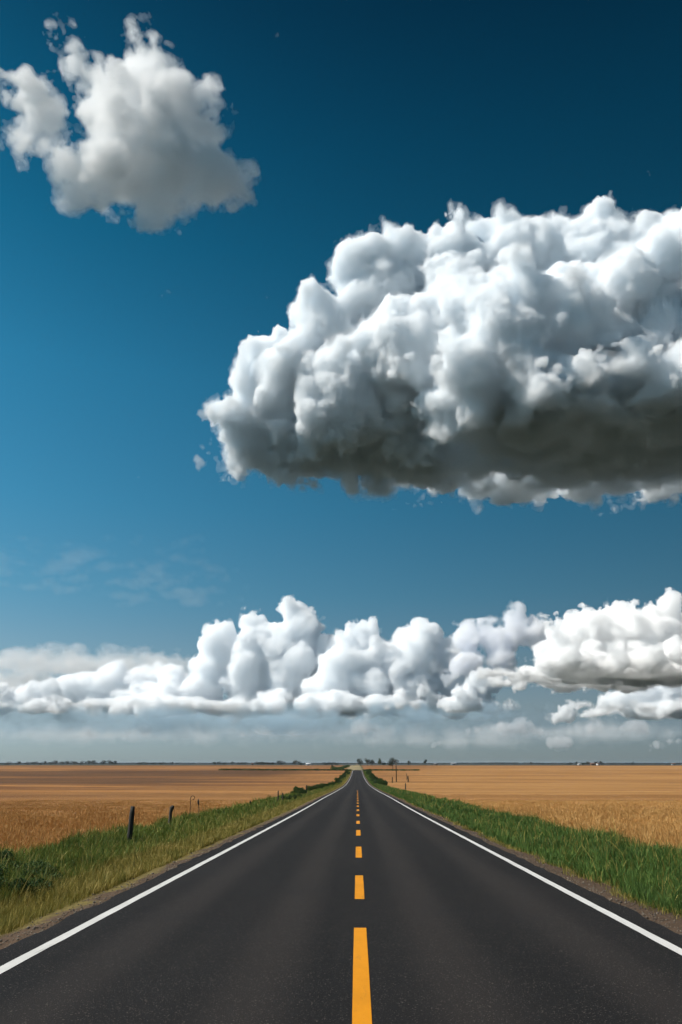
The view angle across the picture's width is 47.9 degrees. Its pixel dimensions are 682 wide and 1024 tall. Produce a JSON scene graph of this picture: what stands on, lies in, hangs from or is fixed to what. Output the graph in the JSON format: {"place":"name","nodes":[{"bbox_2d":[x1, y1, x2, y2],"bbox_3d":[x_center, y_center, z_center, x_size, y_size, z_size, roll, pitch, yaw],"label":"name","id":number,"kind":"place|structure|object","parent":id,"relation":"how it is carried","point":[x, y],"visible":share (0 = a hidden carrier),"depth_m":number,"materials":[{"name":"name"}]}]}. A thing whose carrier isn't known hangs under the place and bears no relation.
{"place":"outdoors","nodes":[
{"label":"outdoors","id":0,"kind":"place"},
{"bbox_2d":[0,770,681,1023],"bbox_3d":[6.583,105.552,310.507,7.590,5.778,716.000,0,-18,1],"label":"road","id":1,"kind":"structure","parent":0,"point":[357,898],"depth_m":8.28,"materials":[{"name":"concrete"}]},
{"bbox_2d":[0,763,681,949],"bbox_3d":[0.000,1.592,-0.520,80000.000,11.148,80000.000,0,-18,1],"label":"ground","id":2,"kind":"structure","parent":0,"point":[80,782],"depth_m":210.05,"materials":[{"name":"beige soil"}]},
{"bbox_2d":[0,865,10,877],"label":"bush","id":3,"kind":"object","parent":2,"relation":"on","point":[2,870],"visible":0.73,"depth_m":13.07,"materials":[{"name":"green plant"}]},
{"bbox_2d":[0,876,10,887],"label":"bush","id":4,"kind":"object","parent":2,"relation":"on","point":[1,879],"visible":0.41,"depth_m":12.43,"materials":[{"name":"green plant"}]},
{"bbox_2d":[0,849,15,863],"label":"bush","id":5,"kind":"object","parent":2,"relation":"on","point":[6,853],"visible":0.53,"depth_m":15.31,"materials":[{"name":"green plant"}]},
{"bbox_2d":[0,859,59,873],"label":"bush","id":6,"kind":"object","parent":2,"relation":"on","point":[37,863],"visible":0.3,"depth_m":14.93,"materials":[{"name":"green plant"}]},
{"bbox_2d":[9,877,52,896],"bbox_3d":[-5.160,6.176,12.588,0.756,0.427,0.791,-17,-25,42],"label":"bush","id":7,"kind":"object","parent":2,"relation":"on","point":[20,880],"visible":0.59,"depth_m":12.45,"materials":[{"name":"green plant"}]},
{"bbox_2d":[15,869,63,883],"bbox_3d":[-5.487,6.576,13.689,0.908,0.472,0.950,-14,-22,36],"label":"bush","id":8,"kind":"object","parent":2,"relation":"on","point":[55,874],"visible":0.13,"depth_m":13.67,"materials":[{"name":"green plant"}]},
{"bbox_2d":[0,791,260,849],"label":"wheat","id":9,"kind":"object","parent":2,"relation":"on","point":[35,823],"visible":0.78,"depth_m":34.13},
{"bbox_2d":[127,806,134,842],"bbox_3d":[-6.090,9.215,22.160,0.182,1.354,0.168,0,-18,1],"label":"fence post","id":10,"kind":"object","parent":2,"relation":"on","point":[131,821],"visible":0.65,"depth_m":22.18,"materials":[{"name":"brown wood"}]},
{"bbox_2d":[168,805,173,824],"bbox_3d":[-6.323,11.477,28.477,0.212,1.143,0.167,0,-18,1],"label":"fence post","id":11,"kind":"object","parent":2,"relation":"on","point":[170,812],"visible":0.57,"depth_m":28.52,"materials":[{"name":"grey wood"}]},
{"bbox_2d":[0,771,348,903],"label":"grass","id":12,"kind":"structure","parent":2,"relation":"on","point":[94,851],"depth_m":21.05,"materials":[{"name":"green plant"}]},
{"bbox_2d":[219,768,350,770],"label":"hedge","id":13,"kind":"object","parent":2,"relation":"on","point":[339,769],"visible":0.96,"depth_m":580.59,"materials":[{"name":"green plant"}]},
{"bbox_2d":[293,786,303,790],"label":"bush","id":14,"kind":"object","parent":2,"relation":"on","point":[297,788],"visible":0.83,"depth_m":100.53,"materials":[{"name":"green plant"}]},
{"bbox_2d":[291,789,306,793],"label":"bush","id":15,"kind":"object","parent":2,"relation":"on","point":[303,791],"visible":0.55,"depth_m":89.11,"materials":[{"name":"green plant"}]},
{"bbox_2d":[330,765,349,769],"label":"hedge","id":16,"kind":"object","parent":2,"relation":"on","point":[342,767],"visible":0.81,"depth_m":774.38,"materials":[{"name":"green plant"}]},
{"bbox_2d":[0,771,681,934],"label":"dry grass","id":17,"kind":"structure","parent":2,"relation":"on","point":[19,911],"depth_m":16.58,"materials":[{"name":"green plant"}]},
{"bbox_2d":[0,808,681,947],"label":"gravel","id":18,"kind":"structure","parent":2,"relation":"on","point":[611,899],"depth_m":13.07,"materials":[{"name":"gravel"}]},
{"bbox_2d":[0,762,681,763],"bbox_3d":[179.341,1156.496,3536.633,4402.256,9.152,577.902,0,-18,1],"label":"woods","id":19,"kind":"object","parent":2,"relation":"on","point":[381,763],"visible":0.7,"depth_m":3379.69,"materials":[{"name":"green plant"}]},
{"bbox_2d":[363,769,419,770],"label":"hedge","id":20,"kind":"object","parent":2,"relation":"on","point":[391,769],"visible":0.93,"depth_m":579.11,"materials":[{"name":"green plant"}]},
{"bbox_2d":[387,758,398,765],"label":"tree","id":21,"kind":"object","parent":2,"relation":"on","point":[391,763],"visible":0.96,"depth_m":854.26,"materials":[{"name":"green plant"}]},
{"bbox_2d":[363,771,681,918],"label":"grass","id":22,"kind":"structure","parent":2,"relation":"on","point":[639,891],"depth_m":18.69,"materials":[{"name":"green plant"}]},
{"bbox_2d":[435,792,681,848],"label":"wheat","id":23,"kind":"object","parent":2,"relation":"on","point":[632,818],"visible":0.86,"depth_m":34.24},
{"bbox_2d":[0,0,681,762],"label":"sky","id":24,"kind":"structure","parent":0,"point":[340,341],"materials":[{"name":"blue"}]},
{"bbox_2d":[346,765,362,769],"bbox_3d":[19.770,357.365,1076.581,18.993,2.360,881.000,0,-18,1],"label":"farm track","id":25,"kind":"structure","parent":0,"point":[355,767],"depth_m":977.21,"materials":[{"name":"soil"}]}
]}

